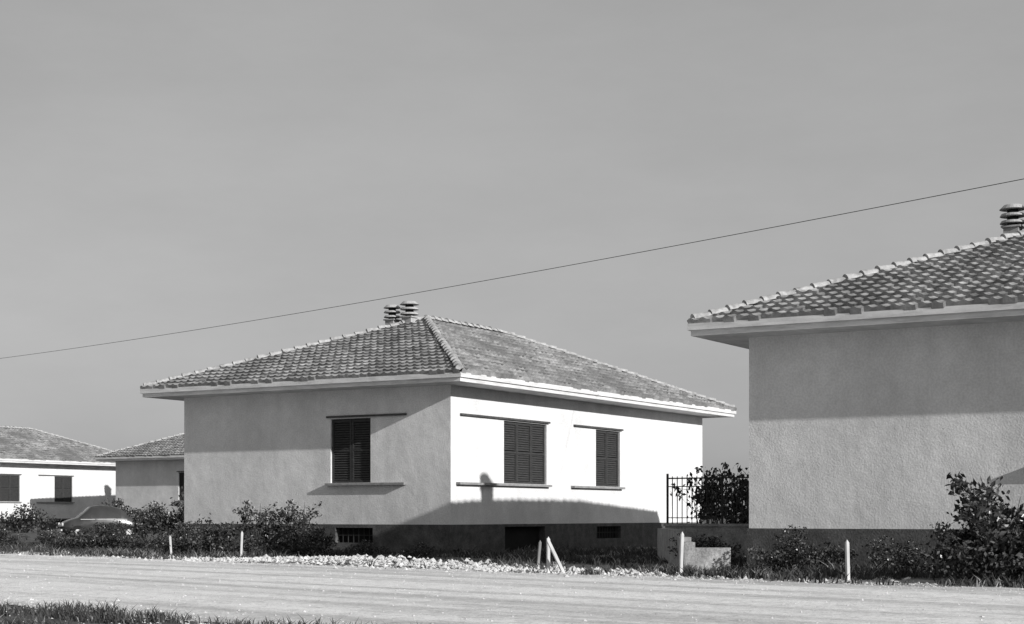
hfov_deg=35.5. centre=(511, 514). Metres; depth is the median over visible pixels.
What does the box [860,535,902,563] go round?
garden shrub
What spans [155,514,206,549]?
garden shrub
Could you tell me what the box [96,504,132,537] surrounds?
garden shrub
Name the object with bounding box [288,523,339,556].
garden shrub
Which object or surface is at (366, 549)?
garden shrub
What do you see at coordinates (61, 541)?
garden shrub
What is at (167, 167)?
sky
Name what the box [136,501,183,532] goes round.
garden shrub
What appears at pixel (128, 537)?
garden shrub
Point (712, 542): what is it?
garden shrub
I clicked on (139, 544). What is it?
garden shrub
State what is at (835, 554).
garden shrub
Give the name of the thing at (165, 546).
garden shrub
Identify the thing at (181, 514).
garden shrub
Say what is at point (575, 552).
yard grass
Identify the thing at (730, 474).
garden shrub
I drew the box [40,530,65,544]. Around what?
garden shrub
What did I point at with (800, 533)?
garden shrub
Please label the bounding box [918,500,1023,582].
garden shrub
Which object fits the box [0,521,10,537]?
garden shrub
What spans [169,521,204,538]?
garden shrub
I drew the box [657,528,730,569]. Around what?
boundary wall
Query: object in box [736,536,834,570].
garden shrub
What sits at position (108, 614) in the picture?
roadside grass
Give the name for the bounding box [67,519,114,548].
garden shrub
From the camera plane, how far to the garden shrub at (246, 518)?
40.43 m
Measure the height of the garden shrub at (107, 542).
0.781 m
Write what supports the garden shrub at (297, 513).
on the ground at (32, 535)
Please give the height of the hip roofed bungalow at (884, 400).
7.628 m
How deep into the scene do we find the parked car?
65.41 m
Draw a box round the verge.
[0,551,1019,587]
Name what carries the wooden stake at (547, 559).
on the ground at (32, 535)
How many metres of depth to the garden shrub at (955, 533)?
23.68 m
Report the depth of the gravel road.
19.40 m
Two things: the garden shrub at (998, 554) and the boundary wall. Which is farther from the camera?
the boundary wall
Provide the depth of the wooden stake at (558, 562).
27.10 m
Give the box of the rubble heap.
[13,552,943,584]
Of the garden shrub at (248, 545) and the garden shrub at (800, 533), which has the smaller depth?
the garden shrub at (800, 533)
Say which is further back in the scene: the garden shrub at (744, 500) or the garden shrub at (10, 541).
the garden shrub at (10, 541)
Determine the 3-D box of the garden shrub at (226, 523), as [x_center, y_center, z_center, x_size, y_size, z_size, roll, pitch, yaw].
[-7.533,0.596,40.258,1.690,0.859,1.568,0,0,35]
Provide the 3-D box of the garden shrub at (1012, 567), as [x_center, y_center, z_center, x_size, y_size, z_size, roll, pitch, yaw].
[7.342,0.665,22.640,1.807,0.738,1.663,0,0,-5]
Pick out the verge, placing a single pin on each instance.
(931, 582)
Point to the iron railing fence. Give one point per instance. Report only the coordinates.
(731, 533)
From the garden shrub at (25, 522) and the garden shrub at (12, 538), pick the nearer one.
the garden shrub at (12, 538)
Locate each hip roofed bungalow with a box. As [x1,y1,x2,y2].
[0,426,115,530]
[95,433,183,530]
[140,301,736,553]
[687,204,1023,570]
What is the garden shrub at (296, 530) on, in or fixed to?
on the ground at (32, 535)
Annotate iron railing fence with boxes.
[663,473,748,559]
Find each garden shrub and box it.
[0,502,61,532]
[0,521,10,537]
[0,528,29,542]
[0,530,21,546]
[32,531,65,545]
[33,528,59,545]
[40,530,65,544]
[48,525,97,545]
[54,537,74,548]
[58,530,118,549]
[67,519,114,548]
[71,524,146,549]
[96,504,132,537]
[102,498,133,515]
[113,508,164,539]
[113,534,137,547]
[117,535,166,550]
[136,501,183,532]
[141,535,186,551]
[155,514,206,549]
[162,492,183,531]
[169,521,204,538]
[175,513,238,554]
[182,521,238,553]
[229,535,283,553]
[230,500,277,543]
[236,509,308,549]
[248,543,300,555]
[263,523,317,554]
[275,499,323,551]
[276,516,338,556]
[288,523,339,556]
[347,539,390,556]
[399,542,435,558]
[667,533,702,558]
[670,465,734,523]
[691,534,744,563]
[697,462,748,523]
[712,474,748,523]
[736,463,748,516]
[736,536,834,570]
[772,525,812,554]
[794,536,858,569]
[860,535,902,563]
[861,539,968,573]
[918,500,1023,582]
[925,471,1023,581]
[941,509,1023,579]
[958,516,1023,575]
[977,541,1023,585]
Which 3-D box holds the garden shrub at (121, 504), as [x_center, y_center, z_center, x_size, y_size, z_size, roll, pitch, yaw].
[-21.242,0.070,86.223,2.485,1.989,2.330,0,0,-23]
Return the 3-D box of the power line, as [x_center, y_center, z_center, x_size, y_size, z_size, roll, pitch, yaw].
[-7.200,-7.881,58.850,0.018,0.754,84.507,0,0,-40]
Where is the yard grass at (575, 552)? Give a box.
[127,541,963,573]
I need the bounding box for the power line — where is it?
[0,179,1022,358]
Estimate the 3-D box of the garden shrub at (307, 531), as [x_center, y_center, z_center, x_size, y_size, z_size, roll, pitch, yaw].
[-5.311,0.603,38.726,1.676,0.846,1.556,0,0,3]
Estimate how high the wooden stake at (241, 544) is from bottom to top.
0.730 m
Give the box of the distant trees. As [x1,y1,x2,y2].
[702,491,746,519]
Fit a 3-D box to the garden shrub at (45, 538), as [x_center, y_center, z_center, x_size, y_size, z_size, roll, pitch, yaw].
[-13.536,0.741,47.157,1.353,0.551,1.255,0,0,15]
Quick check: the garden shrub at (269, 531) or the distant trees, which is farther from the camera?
the distant trees
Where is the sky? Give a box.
[0,0,1023,514]
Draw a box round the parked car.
[56,505,143,536]
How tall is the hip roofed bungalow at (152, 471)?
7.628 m
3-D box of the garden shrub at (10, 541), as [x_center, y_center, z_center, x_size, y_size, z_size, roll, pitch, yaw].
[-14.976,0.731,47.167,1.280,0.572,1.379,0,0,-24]
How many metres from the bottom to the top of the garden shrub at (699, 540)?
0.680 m
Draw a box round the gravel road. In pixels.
[0,554,1023,623]
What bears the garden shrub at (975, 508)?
on the verge
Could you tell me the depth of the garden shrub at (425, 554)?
36.05 m
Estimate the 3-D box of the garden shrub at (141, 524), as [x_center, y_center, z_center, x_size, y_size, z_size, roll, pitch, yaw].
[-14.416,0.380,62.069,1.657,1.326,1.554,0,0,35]
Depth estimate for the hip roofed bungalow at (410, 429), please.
43.11 m
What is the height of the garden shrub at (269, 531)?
1.193 m
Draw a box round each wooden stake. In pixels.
[169,536,171,554]
[240,532,242,555]
[536,541,541,565]
[546,537,549,572]
[546,538,564,572]
[679,532,683,575]
[845,540,849,580]
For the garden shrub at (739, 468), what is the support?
on the ground at (32, 535)
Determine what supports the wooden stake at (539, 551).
on the ground at (32, 535)
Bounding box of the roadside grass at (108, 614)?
[0,598,430,623]
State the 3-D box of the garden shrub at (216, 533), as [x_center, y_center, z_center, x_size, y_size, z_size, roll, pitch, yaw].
[-7.355,0.492,39.125,1.778,1.093,1.890,0,0,-11]
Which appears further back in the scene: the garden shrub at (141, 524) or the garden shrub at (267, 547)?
the garden shrub at (141, 524)
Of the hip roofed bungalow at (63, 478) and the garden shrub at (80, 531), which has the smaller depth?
the garden shrub at (80, 531)
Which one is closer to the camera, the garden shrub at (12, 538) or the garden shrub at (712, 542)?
the garden shrub at (712, 542)
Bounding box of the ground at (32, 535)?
[0,516,989,623]
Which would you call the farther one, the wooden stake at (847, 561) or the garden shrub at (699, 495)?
the garden shrub at (699, 495)
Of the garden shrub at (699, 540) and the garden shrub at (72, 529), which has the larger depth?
the garden shrub at (72, 529)
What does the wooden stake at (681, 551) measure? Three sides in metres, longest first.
0.830 x 0.048 x 0.048 m
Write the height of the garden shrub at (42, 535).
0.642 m
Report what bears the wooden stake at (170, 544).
on the verge
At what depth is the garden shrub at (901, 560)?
26.34 m
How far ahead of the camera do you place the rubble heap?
30.63 m
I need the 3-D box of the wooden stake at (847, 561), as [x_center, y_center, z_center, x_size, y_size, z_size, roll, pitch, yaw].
[5.033,0.735,23.997,0.048,0.730,0.048,-2,1,-23]
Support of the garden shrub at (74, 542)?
on the ground at (32, 535)

